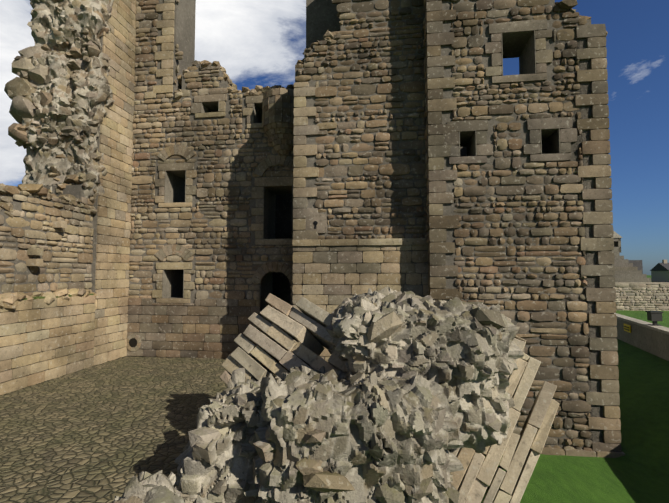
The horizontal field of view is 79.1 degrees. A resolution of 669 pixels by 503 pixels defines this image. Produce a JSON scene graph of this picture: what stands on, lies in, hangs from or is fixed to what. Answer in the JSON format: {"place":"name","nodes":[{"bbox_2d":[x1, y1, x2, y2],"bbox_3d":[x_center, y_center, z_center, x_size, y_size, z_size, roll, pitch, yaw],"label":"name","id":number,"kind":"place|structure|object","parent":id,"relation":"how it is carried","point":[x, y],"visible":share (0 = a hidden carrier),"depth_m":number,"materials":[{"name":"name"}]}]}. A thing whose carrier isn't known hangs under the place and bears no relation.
{"place":"outdoors","nodes":[
{"label":"outdoors","id":0,"kind":"place"},
{"bbox_2d":[0,275,668,502],"bbox_3d":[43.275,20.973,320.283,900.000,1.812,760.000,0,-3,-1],"label":"ground","id":1,"kind":"structure","parent":0,"point":[105,432],"depth_m":8.85,"materials":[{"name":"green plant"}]},
{"bbox_2d":[0,0,617,448],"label":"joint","id":2,"kind":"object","parent":1,"relation":"on","point":[322,18],"visible":0.23,"depth_m":12.00,"materials":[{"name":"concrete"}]},
{"bbox_2d":[0,0,624,457],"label":"castle wall","id":3,"kind":"structure","parent":2,"relation":"on","point":[184,326],"depth_m":11.87,"materials":[{"name":"stone"}]},
{"bbox_2d":[22,221,317,346],"bbox_3d":[-6.882,1.200,11.382,10.834,4.284,6.835,2,-4,-37],"label":"drain and loop holes","id":4,"kind":"object","parent":3,"relation":"attached to","point":[132,342],"visible":0.54,"depth_m":12.43,"materials":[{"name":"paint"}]},
{"bbox_2d":[0,0,607,308],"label":"broken wall top","id":5,"kind":"object","parent":3,"relation":"on","point":[58,90],"visible":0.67,"depth_m":13.39,"materials":[{"name":"grey stone"}]},
{"bbox_2d":[111,287,523,502],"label":"rubble","id":6,"kind":"object","parent":1,"relation":"on","point":[405,402],"visible":1,"depth_m":4.72,"materials":[{"name":"grey stone"}]},
{"bbox_2d":[220,293,558,502],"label":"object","id":7,"kind":"object","parent":1,"relation":"on","point":[290,338],"visible":0.42,"depth_m":6.53,"materials":[{"name":"beige stone"}]},
{"bbox_2d":[611,231,650,281],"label":"building","id":8,"kind":"structure","parent":1,"relation":"on","point":[626,270],"depth_m":35.58,"materials":[{"name":"grey stone"}]},
{"bbox_2d":[613,282,668,310],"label":"boundary wall","id":9,"kind":"structure","parent":1,"relation":"on","point":[643,296],"depth_m":30.11,"materials":[{"name":"beige stone"}]},
{"bbox_2d":[614,313,668,360],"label":"low wall","id":10,"kind":"structure","parent":1,"relation":"on","point":[646,337],"depth_m":14.37,"materials":[{"name":"grey concrete"}]},
{"bbox_2d":[624,324,630,332],"bbox_3d":[11.468,3.003,15.895,0.044,0.280,0.713,-1,-3,19],"label":"warning sign","id":11,"kind":"object","parent":10,"relation":"attached to","point":[627,328],"visible":1,"depth_m":15.82,"materials":[{"name":"metal"}]},
{"bbox_2d":[645,311,663,325],"bbox_3d":[11.099,2.327,14.047,0.400,0.510,0.300,0,-3,8],"label":"floodlight","id":12,"kind":"object","parent":10,"relation":"on","point":[654,317],"visible":0.92,"depth_m":13.94,"materials":[{"name":"paint"}]},
{"bbox_2d":[650,260,668,281],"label":"houses","id":13,"kind":"structure","parent":1,"relation":"on","point":[659,272],"depth_m":130.11,"materials":[{"name":"grey"}]},
{"bbox_2d":[0,0,668,274],"label":"sky","id":14,"kind":"structure","parent":0,"point":[257,42],"materials":[{"name":"blue"}]}
]}

